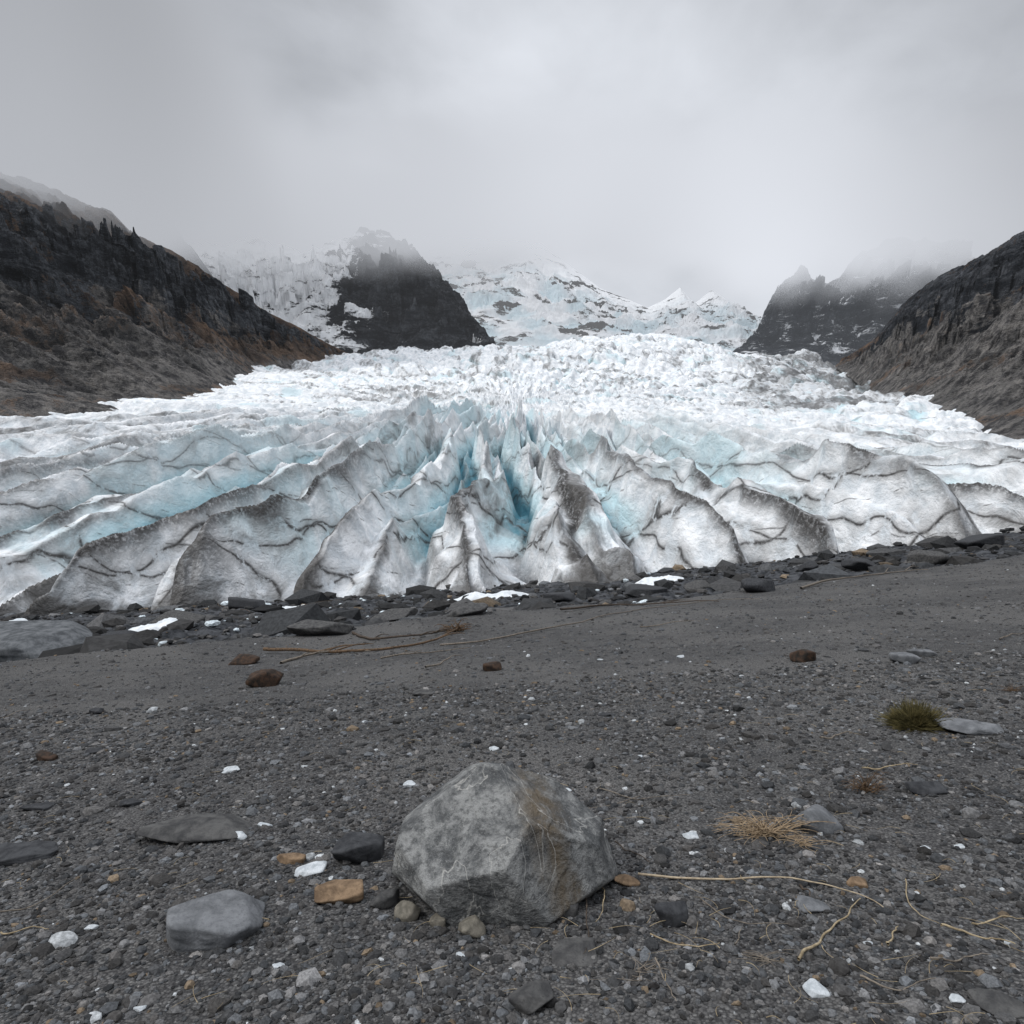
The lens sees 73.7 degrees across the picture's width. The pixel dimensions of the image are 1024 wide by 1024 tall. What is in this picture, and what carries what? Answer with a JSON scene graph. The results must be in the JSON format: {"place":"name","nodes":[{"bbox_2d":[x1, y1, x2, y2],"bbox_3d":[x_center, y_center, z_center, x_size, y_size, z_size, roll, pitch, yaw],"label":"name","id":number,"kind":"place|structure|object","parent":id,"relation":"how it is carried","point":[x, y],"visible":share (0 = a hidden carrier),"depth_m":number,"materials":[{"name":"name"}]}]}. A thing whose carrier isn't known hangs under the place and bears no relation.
{"place":"outdoors","nodes":[
{"label":"outdoors","id":0,"kind":"place"},
{"bbox_2d":[59,179,212,276],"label":"mountain","id":1,"kind":"structure","parent":0,"point":[145,216],"depth_m":970.83,"materials":[{"name":"grey"}]},
{"bbox_2d":[0,172,346,416],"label":"mountain","id":2,"kind":"structure","parent":0,"point":[100,304],"depth_m":340.00,"materials":[{"name":"stone"}]},
{"bbox_2d":[187,226,495,353],"bbox_3d":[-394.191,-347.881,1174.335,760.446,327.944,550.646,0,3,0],"label":"mountain","id":3,"kind":"structure","parent":0,"point":[362,290],"depth_m":1041.91,"materials":[{"name":"stone"}]},
{"bbox_2d":[0,532,1023,1023],"bbox_3d":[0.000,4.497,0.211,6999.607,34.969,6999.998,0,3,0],"label":"ground","id":4,"kind":"structure","parent":0,"point":[930,836],"depth_m":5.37,"materials":[{"name":"gravel"}]},
{"bbox_2d":[0,926,46,934],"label":"stick","id":5,"kind":"object","parent":4,"relation":"on","point":[2,933],"visible":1,"depth_m":3.06,"materials":[{"name":"wood"}]},
{"bbox_2d":[0,841,57,866],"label":"slate slab","id":6,"kind":"object","parent":4,"relation":"on","point":[11,854],"depth_m":3.96,"materials":[{"name":"stone"}]},
{"bbox_2d":[19,802,55,810],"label":"dark stone","id":7,"kind":"object","parent":4,"relation":"on","point":[45,806],"visible":0.98,"depth_m":4.85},
{"bbox_2d":[0,875,81,912],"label":"stick","id":8,"kind":"object","parent":4,"relation":"on","point":[34,904],"visible":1,"depth_m":3.33,"materials":[{"name":"brown wood"}]},
{"bbox_2d":[0,620,92,661],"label":"rock slab","id":9,"kind":"object","parent":4,"relation":"on","point":[21,640],"visible":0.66,"depth_m":23.93,"materials":[{"name":"stone"}]},
{"bbox_2d":[36,750,58,760],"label":"rust stone","id":10,"kind":"object","parent":4,"relation":"on","point":[42,755],"visible":0.91,"depth_m":6.22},
{"bbox_2d":[84,924,98,929],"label":"white stone","id":11,"kind":"object","parent":4,"relation":"on","point":[92,926],"visible":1,"depth_m":3.05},
{"bbox_2d":[85,747,102,753],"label":"dark stone","id":12,"kind":"object","parent":4,"relation":"on","point":[93,750],"visible":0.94,"depth_m":6.36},
{"bbox_2d":[89,708,103,713],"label":"dark stone","id":13,"kind":"object","parent":4,"relation":"on","point":[96,710],"visible":0.98,"depth_m":8.85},
{"bbox_2d":[101,630,136,635],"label":"moraine rock","id":14,"kind":"object","parent":4,"relation":"on","point":[120,632],"visible":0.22,"depth_m":35.90,"materials":[{"name":"stone"}]},
{"bbox_2d":[119,798,142,806],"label":"dark stone","id":15,"kind":"object","parent":4,"relation":"on","point":[129,802],"visible":0.98,"depth_m":4.83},
{"bbox_2d":[133,1005,146,1011],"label":"white stone","id":16,"kind":"object","parent":4,"relation":"on","point":[139,1008],"visible":1,"depth_m":2.43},
{"bbox_2d":[129,618,176,631],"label":"snow patch","id":17,"kind":"object","parent":4,"relation":"on","point":[158,625],"visible":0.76,"depth_m":40.05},
{"bbox_2d":[150,610,205,623],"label":"moraine rock","id":18,"kind":"object","parent":4,"relation":"on","point":[180,614],"visible":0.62,"depth_m":41.63,"materials":[{"name":"stone"}]},
{"bbox_2d":[136,813,251,843],"bbox_3d":[-1.916,1.930,4.169,0.660,0.106,0.337,0,3,0],"label":"slate slab","id":19,"kind":"object","parent":4,"relation":"on","point":[198,827],"depth_m":4.08,"materials":[{"name":"stone"}]},
{"bbox_2d":[166,890,264,952],"bbox_3d":[-1.308,1.776,2.987,0.455,0.157,0.377,0,3,0],"label":"flat stone","id":20,"kind":"object","parent":4,"relation":"on","point":[224,919],"visible":0.88,"depth_m":2.87,"materials":[{"name":"stone"}]},
{"bbox_2d":[221,766,239,772],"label":"white stone","id":21,"kind":"object","parent":4,"relation":"on","point":[230,769],"visible":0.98,"depth_m":5.53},
{"bbox_2d":[235,831,246,839],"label":"white stone","id":22,"kind":"object","parent":4,"relation":"on","point":[242,835],"visible":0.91,"depth_m":4.05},
{"bbox_2d":[228,654,259,664],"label":"rust stone","id":23,"kind":"object","parent":4,"relation":"on","point":[243,659],"visible":0.94,"depth_m":13.95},
{"bbox_2d":[228,597,264,609],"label":"moraine rock","id":24,"kind":"object","parent":4,"relation":"on","point":[236,602],"visible":0.65,"depth_m":68.67,"materials":[{"name":"stone"}]},
{"bbox_2d":[245,669,283,686],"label":"rust stone","id":25,"kind":"object","parent":4,"relation":"on","point":[265,677],"visible":0.93,"depth_m":10.57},
{"bbox_2d":[272,962,284,969],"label":"white stone","id":26,"kind":"object","parent":4,"relation":"on","point":[275,965],"visible":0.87,"depth_m":2.66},
{"bbox_2d":[277,853,305,864],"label":"brown stone","id":27,"kind":"object","parent":4,"relation":"on","point":[288,858],"visible":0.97,"depth_m":3.63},
{"bbox_2d":[294,861,327,876],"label":"flat stone","id":28,"kind":"object","parent":4,"relation":"on","point":[313,868],"visible":0.96,"depth_m":3.49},
{"bbox_2d":[286,619,353,635],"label":"moraine rock","id":29,"kind":"object","parent":4,"relation":"on","point":[309,627],"visible":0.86,"depth_m":18.87,"materials":[{"name":"stone"}]},
{"bbox_2d":[280,650,370,663],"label":"driftwood branch","id":30,"kind":"object","parent":4,"relation":"on","point":[304,655],"visible":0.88,"depth_m":14.62,"materials":[{"name":"brown wood"}]},
{"bbox_2d":[314,879,363,904],"bbox_3d":[-0.803,1.785,3.188,0.237,0.087,0.124,0,3,0],"label":"brown stone","id":31,"kind":"object","parent":4,"relation":"on","point":[346,891],"visible":0.94,"depth_m":3.16,"materials":[{"name":"stone"}]},
{"bbox_2d":[332,832,384,863],"bbox_3d":[-0.819,1.808,3.640,0.251,0.142,0.200,0,3,0],"label":"dark stone","id":32,"kind":"object","parent":4,"relation":"on","point":[357,847],"visible":0.93,"depth_m":3.60,"materials":[{"name":"stone"}]},
{"bbox_2d":[263,624,464,652],"bbox_3d":[-2.852,3.004,16.216,5.393,0.366,2.380,-2,3,-33],"label":"driftwood branch","id":33,"kind":"object","parent":4,"relation":"on","point":[330,650],"visible":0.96,"depth_m":15.29,"materials":[{"name":"brown plant"}]},
{"bbox_2d":[369,888,399,909],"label":"grey stone","id":34,"kind":"object","parent":4,"relation":"on","point":[386,899],"visible":0.97,"depth_m":3.08,"materials":[{"name":"stone"}]},
{"bbox_2d":[370,608,417,620],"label":"moraine rock","id":35,"kind":"object","parent":4,"relation":"on","point":[395,614],"visible":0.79,"depth_m":33.07,"materials":[{"name":"stone"}]},
{"bbox_2d":[139,572,650,645],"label":"ice fragments","id":36,"kind":"object","parent":4,"relation":"on","point":[211,623],"visible":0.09,"depth_m":37.10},
{"bbox_2d":[352,628,453,639],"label":"driftwood branch","id":37,"kind":"object","parent":4,"relation":"on","point":[387,637],"visible":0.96,"depth_m":17.39,"materials":[{"name":"brown wood"}]},
{"bbox_2d":[394,900,420,921],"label":"tan stone","id":38,"kind":"object","parent":4,"relation":"on","point":[406,911],"visible":0.95,"depth_m":2.97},
{"bbox_2d":[403,780,415,786],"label":"white stone","id":39,"kind":"object","parent":4,"relation":"on","point":[409,783],"visible":1,"depth_m":4.89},
{"bbox_2d":[412,689,433,695],"bbox_3d":[-1.133,2.313,8.709,0.281,0.065,0.202,0,3,0],"label":"slate slab","id":40,"kind":"object","parent":4,"relation":"on","point":[421,692],"depth_m":8.66,"materials":[{"name":"stone"}]},
{"bbox_2d":[380,647,469,658],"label":"driftwood branch","id":41,"kind":"object","parent":4,"relation":"on","point":[406,653],"visible":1,"depth_m":13.64,"materials":[{"name":"brown wood"}]},
{"bbox_2d":[428,913,445,926],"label":"tan stone","id":42,"kind":"object","parent":4,"relation":"on","point":[436,919],"visible":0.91,"depth_m":2.90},
{"bbox_2d":[424,655,457,667],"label":"stick","id":43,"kind":"object","parent":4,"relation":"on","point":[426,666],"visible":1,"depth_m":11.28,"materials":[{"name":"brown wood"}]},
{"bbox_2d":[435,618,472,632],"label":"dry grass clump","id":44,"kind":"object","parent":4,"relation":"on","point":[462,627],"visible":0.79,"depth_m":17.66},
{"bbox_2d":[446,602,488,616],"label":"moraine rock","id":45,"kind":"object","parent":4,"relation":"on","point":[462,609],"visible":0.98,"depth_m":20.98,"materials":[{"name":"stone"}]},
{"bbox_2d":[458,915,485,937],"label":"tan stone","id":46,"kind":"object","parent":4,"relation":"on","point":[473,926],"visible":0.95,"depth_m":2.80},
{"bbox_2d":[448,590,528,600],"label":"snow patch","id":47,"kind":"object","parent":4,"relation":"on","point":[471,596],"visible":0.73,"depth_m":53.60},
{"bbox_2d":[483,661,501,671],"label":"rust stone","id":48,"kind":"object","parent":4,"relation":"on","point":[493,666],"visible":0.94,"depth_m":10.26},
{"bbox_2d":[392,762,618,926],"bbox_3d":[-0.009,1.516,3.224,1.054,0.614,0.824,-1,3,-24],"label":"boulder","id":49,"kind":"object","parent":4,"relation":"on","point":[488,843],"visible":0.93,"depth_m":3.00,"materials":[{"name":"stone"}]},
{"bbox_2d":[0,333,1023,614],"bbox_3d":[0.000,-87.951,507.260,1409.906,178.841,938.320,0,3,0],"label":"glacier","id":50,"kind":"object","parent":4,"relation":"on","point":[482,469],"visible":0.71,"depth_m":128.73,"materials":[{"name":"ice"}]},
{"bbox_2d":[0,526,1023,657],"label":"moraine rubble","id":51,"kind":"object","parent":4,"relation":"on","point":[275,619],"visible":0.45,"depth_m":45.80,"materials":[{"name":"stone"}]},
{"bbox_2d":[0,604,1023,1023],"bbox_3d":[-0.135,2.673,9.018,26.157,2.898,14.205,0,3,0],"label":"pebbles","id":52,"kind":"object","parent":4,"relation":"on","point":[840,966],"visible":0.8,"depth_m":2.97,"materials":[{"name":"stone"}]},
{"bbox_2d":[4,668,1023,1023],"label":"straw litter","id":53,"kind":"object","parent":4,"relation":"on","point":[654,910],"visible":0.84,"depth_m":2.70,"materials":[{"name":"plant"}]},
{"bbox_2d":[508,979,553,1014],"bbox_3d":[0.067,1.675,2.345,0.156,0.068,0.104,-1,3,-16],"label":"dark stone","id":54,"kind":"object","parent":4,"relation":"on","point":[529,998],"visible":1,"depth_m":2.33,"materials":[{"name":"stone"}]},
{"bbox_2d":[543,592,574,601],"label":"moraine rock","id":55,"kind":"object","parent":4,"relation":"on","point":[561,596],"visible":0.78,"depth_m":43.62,"materials":[{"name":"stone"}]},
{"bbox_2d":[560,902,578,917],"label":"dark stone","id":56,"kind":"object","parent":4,"relation":"on","point":[572,911],"visible":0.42,"depth_m":2.93,"materials":[{"name":"stone"}]},
{"bbox_2d":[551,937,596,966],"bbox_3d":[0.241,1.700,2.633,0.183,0.034,0.153,0,3,0],"label":"flat stone","id":57,"kind":"object","parent":4,"relation":"on","point":[564,952],"visible":0.97,"depth_m":2.62,"materials":[{"name":"stone"}]},
{"bbox_2d":[440,599,724,645],"bbox_3d":[2.975,2.961,19.597,12.734,0.822,2.231,-2,4,-43],"label":"driftwood branch","id":58,"kind":"object","parent":4,"relation":"on","point":[547,627],"visible":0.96,"depth_m":15.98,"materials":[{"name":"brown wood"}]},
{"bbox_2d":[583,898,588,953],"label":"stick","id":59,"kind":"object","parent":4,"relation":"on","point":[586,921],"visible":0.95,"depth_m":2.84,"materials":[{"name":"brown wood"}]},
{"bbox_2d":[598,712,610,716],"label":"dark stone","id":60,"kind":"object","parent":4,"relation":"on","point":[604,714],"visible":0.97,"depth_m":6.80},
{"bbox_2d":[614,874,639,886],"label":"brown stone","id":61,"kind":"object","parent":4,"relation":"on","point":[625,880],"visible":1,"depth_m":3.19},
{"bbox_2d":[589,952,674,982],"bbox_3d":[0.448,1.671,2.474,0.286,0.036,0.200,-2,4,-42],"label":"dry grass clump","id":62,"kind":"object","parent":4,"relation":"on","point":[646,969],"visible":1,"depth_m":2.49,"materials":[{"name":"brown plant"}]},
{"bbox_2d":[560,600,718,609],"bbox_3d":[4.113,3.122,23.162,5.322,0.420,1.756,0,3,-6],"label":"driftwood branch","id":63,"kind":"object","parent":4,"relation":"on","point":[587,606],"visible":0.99,"depth_m":23.51,"materials":[{"name":"brown wood"}]},
{"bbox_2d":[599,788,689,799],"bbox_3d":[0.838,1.808,4.376,0.582,0.060,0.081,1,3,21],"label":"stick","id":64,"kind":"object","parent":4,"relation":"on","point":[637,799],"visible":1,"depth_m":4.36,"materials":[{"name":"brown wood"}]},
{"bbox_2d":[625,584,667,597],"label":"moraine rock","id":65,"kind":"object","parent":4,"relation":"on","point":[635,590],"visible":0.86,"depth_m":42.54,"materials":[{"name":"stone"}]},
{"bbox_2d":[635,575,683,584],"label":"snow patch","id":66,"kind":"object","parent":4,"relation":"on","point":[648,580],"visible":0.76,"depth_m":62.07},
{"bbox_2d":[654,957,676,1000],"bbox_3d":[0.541,1.643,2.402,0.013,0.041,0.251,0,3,-4],"label":"stick","id":67,"kind":"object","parent":4,"relation":"on","point":[663,976],"visible":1,"depth_m":2.44,"materials":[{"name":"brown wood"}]},
{"bbox_2d":[654,900,688,927],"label":"dark stone","id":68,"kind":"object","parent":4,"relation":"on","point":[674,914],"visible":0.98,"depth_m":2.79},
{"bbox_2d":[650,933,719,946],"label":"stick","id":69,"kind":"object","parent":4,"relation":"on","point":[680,944],"visible":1,"depth_m":2.64,"materials":[{"name":"wood"}]},
{"bbox_2d":[682,832,698,838],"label":"white stone","id":70,"kind":"object","parent":4,"relation":"on","point":[690,835],"visible":1,"depth_m":3.70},
{"bbox_2d":[684,580,711,592],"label":"moraine rock","id":71,"kind":"object","parent":4,"relation":"on","point":[692,586],"visible":0.76,"depth_m":43.91,"materials":[{"name":"stone"}]},
{"bbox_2d":[700,897,789,923],"bbox_3d":[0.941,1.660,2.818,0.378,0.051,0.071,2,4,40],"label":"stick","id":72,"kind":"object","parent":4,"relation":"on","point":[737,920],"visible":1,"depth_m":2.80,"materials":[{"name":"brown wood"}]},
{"bbox_2d":[741,578,774,592],"bbox_3d":[9.657,2.928,26.848,1.405,0.663,1.120,0,3,0],"label":"dark slab","id":73,"kind":"object","parent":4,"relation":"on","point":[755,585],"depth_m":26.48,"materials":[{"name":"stone"}]},
{"bbox_2d":[638,872,882,906],"bbox_3d":[1.101,1.669,3.089,1.037,0.122,0.176,1,3,26],"label":"stick","id":74,"kind":"object","parent":4,"relation":"on","point":[673,877],"visible":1,"depth_m":3.16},
{"bbox_2d":[736,949,799,970],"bbox_3d":[0.951,1.647,2.492,0.245,0.034,0.164,0,3,0],"label":"dry grass clump","id":75,"kind":"object","parent":4,"relation":"on","point":[762,957],"visible":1,"depth_m":2.53,"materials":[{"name":"brown plant"}]},
{"bbox_2d":[706,809,833,845],"bbox_3d":[1.394,1.677,3.678,0.659,0.144,0.440,0,3,0],"label":"dry grass clump","id":76,"kind":"object","parent":4,"relation":"on","point":[763,829],"visible":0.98,"depth_m":3.65,"materials":[{"name":"plant"}]},
{"bbox_2d":[773,833,829,851],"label":"dry grass clump","id":77,"kind":"object","parent":4,"relation":"on","point":[801,842],"visible":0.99,"depth_m":3.49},
{"bbox_2d":[789,649,815,662],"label":"rust stone","id":78,"kind":"object","parent":4,"relation":"on","point":[802,655],"visible":1,"depth_m":9.21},
{"bbox_2d":[798,561,817,570],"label":"dark stone","id":79,"kind":"object","parent":4,"relation":"on","point":[808,565],"visible":0.82,"depth_m":54.32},
{"bbox_2d":[796,895,830,912],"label":"flat stone","id":80,"kind":"object","parent":4,"relation":"on","point":[811,905],"visible":0.98,"depth_m":2.86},
{"bbox_2d":[802,978,830,997],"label":"white stone","id":81,"kind":"object","parent":4,"relation":"on","point":[813,988],"visible":1,"depth_m":2.31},
{"bbox_2d":[792,804,843,833],"bbox_3d":[1.666,1.685,3.713,0.227,0.148,0.163,0,3,0],"label":"grey stone","id":82,"kind":"object","parent":4,"relation":"on","point":[814,812],"visible":0.81,"depth_m":3.66,"materials":[{"name":"stone"}]},
{"bbox_2d":[797,898,860,960],"bbox_3d":[1.246,1.621,2.668,0.588,0.044,0.031,-2,4,-42],"label":"stick","id":83,"kind":"object","parent":4,"relation":"on","point":[799,957],"visible":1,"depth_m":2.62,"materials":[{"name":"wood"}]},
{"bbox_2d":[819,731,854,738],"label":"stick","id":84,"kind":"object","parent":4,"relation":"on","point":[833,736],"visible":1,"depth_m":5.40,"materials":[{"name":"brown wood"}]},
{"bbox_2d":[846,876,867,887],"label":"brown stone","id":85,"kind":"object","parent":4,"relation":"on","point":[858,881],"visible":0.99,"depth_m":3.05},
{"bbox_2d":[841,558,875,571],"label":"moraine rock","id":86,"kind":"object","parent":4,"relation":"on","point":[857,564],"visible":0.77,"depth_m":41.22,"materials":[{"name":"stone"}]},
{"bbox_2d":[800,566,927,588],"bbox_3d":[15.278,2.846,30.027,11.846,0.395,1.675,-2,3,-36],"label":"driftwood branch","id":87,"kind":"object","parent":4,"relation":"on","point":[809,585],"visible":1,"depth_m":30.62,"materials":[{"name":"brown wood"}]},
{"bbox_2d":[840,770,890,794],"bbox_3d":[2.186,1.656,4.226,0.302,0.164,0.200,1,3,21],"label":"dry grass clump","id":88,"kind":"object","parent":4,"relation":"on","point":[865,785],"visible":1,"depth_m":4.21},
{"bbox_2d":[862,763,917,769],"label":"stick","id":89,"kind":"object","parent":4,"relation":"on","point":[885,766],"visible":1,"depth_m":4.61,"materials":[{"name":"wood"}]},
{"bbox_2d":[886,926,897,944],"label":"stick","id":90,"kind":"object","parent":4,"relation":"on","point":[891,939],"visible":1,"depth_m":2.59,"materials":[{"name":"wood"}]},
{"bbox_2d":[860,974,935,990],"bbox_3d":[1.312,1.590,2.309,0.238,0.035,0.050,1,3,12],"label":"stick","id":91,"kind":"object","parent":4,"relation":"on","point":[869,979],"visible":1,"depth_m":2.31,"materials":[{"name":"brown wood"}]},
{"bbox_2d":[888,652,921,663],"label":"flat stone","id":92,"kind":"object","parent":4,"relation":"on","point":[900,657],"visible":0.84,"depth_m":8.61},
{"bbox_2d":[873,697,956,734],"bbox_3d":[3.323,1.657,5.598,0.641,0.235,0.564,0,3,0],"label":"moss cushion","id":93,"kind":"object","parent":4,"relation":"on","point":[912,717],"visible":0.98,"depth_m":5.57,"materials":[{"name":"plant"}]},
{"bbox_2d":[906,649,936,656],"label":"flat stone","id":94,"kind":"object","parent":4,"relation":"on","point":[926,652],"visible":0.81,"depth_m":9.04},
{"bbox_2d":[905,879,937,922],"bbox_3d":[1.682,1.616,2.852,0.055,0.061,0.396,1,3,14],"label":"stick","id":95,"kind":"object","parent":4,"relation":"on","point":[910,904],"visible":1,"depth_m":2.84,"materials":[{"name":"wood"}]},
{"bbox_2d":[905,781,948,794],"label":"dark stone","id":96,"kind":"object","parent":4,"relation":"on","point":[925,787],"visible":1,"depth_m":4.14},
{"bbox_2d":[907,550,949,564],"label":"moraine rock","id":97,"kind":"object","parent":4,"relation":"on","point":[932,557],"visible":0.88,"depth_m":41.20,"materials":[{"name":"stone"}]},
{"bbox_2d":[949,993,965,1003],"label":"white stone","id":98,"kind":"object","parent":4,"relation":"on","point":[955,998],"visible":1,"depth_m":2.22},
{"bbox_2d":[930,953,990,961],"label":"stick","id":99,"kind":"object","parent":4,"relation":"on","point":[960,959],"visible":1,"depth_m":2.42,"materials":[{"name":"brown wood"}]},
{"bbox_2d":[933,718,1002,734],"bbox_3d":[3.651,1.718,5.426,0.450,0.088,0.296,0,3,0],"label":"flat stone","id":100,"kind":"object","parent":4,"relation":"on","point":[966,726],"visible":0.93,"depth_m":5.37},
{"bbox_2d":[940,923,1015,943],"bbox_3d":[1.748,1.584,2.565,0.233,0.045,0.036,2,3,38],"label":"stick","id":101,"kind":"object","parent":4,"relation":"on","point":[954,928],"visible":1,"depth_m":2.59,"materials":[{"name":"wood"}]},
{"bbox_2d":[953,533,1004,548],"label":"moraine rock","id":102,"kind":"object","parent":4,"relation":"on","point":[980,540],"visible":0.62,"depth_m":55.53,"materials":[{"name":"stone"}]},
{"bbox_2d":[966,988,1023,1018],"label":"flat stone","id":103,"kind":"object","parent":4,"relation":"on","point":[992,1001],"visible":0.96,"depth_m":2.18,"materials":[{"name":"stone"}]},
{"bbox_2d":[971,915,1023,924],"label":"stick","id":104,"kind":"object","parent":4,"relation":"on","point":[973,923],"visible":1,"depth_m":2.66,"materials":[{"name":"wood"}]},
{"bbox_2d":[999,684,1021,691],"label":"dry grass clump","id":105,"kind":"object","parent":4,"relation":"on","point":[1010,689],"visible":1,"depth_m":6.66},
{"bbox_2d":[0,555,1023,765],"bbox_3d":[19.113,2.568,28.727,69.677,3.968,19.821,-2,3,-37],"label":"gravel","id":106,"kind":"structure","parent":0,"point":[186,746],"depth_m":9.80,"materials":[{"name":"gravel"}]},
{"bbox_2d":[0,0,1023,316],"label":"sky","id":107,"kind":"structure","parent":0,"point":[655,148],"materials":[{"name":"grey"}]},
{"bbox_2d":[399,235,761,352],"bbox_3d":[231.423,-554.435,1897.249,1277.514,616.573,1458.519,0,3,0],"label":"snow mountain","id":108,"kind":"structure","parent":0,"point":[512,293],"depth_m":1669.08,"materials":[{"name":"snow"}]},
{"bbox_2d":[733,237,974,365],"bbox_3d":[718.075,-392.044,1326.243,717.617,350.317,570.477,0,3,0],"label":"mountain","id":109,"kind":"structure","parent":0,"point":[859,302],"depth_m":1237.16,"materials":[{"name":"stone"}]},
{"bbox_2d":[836,231,1023,438],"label":"mountain","id":110,"kind":"structure","parent":0,"point":[951,339],"depth_m":399.00,"materials":[{"name":"stone"}]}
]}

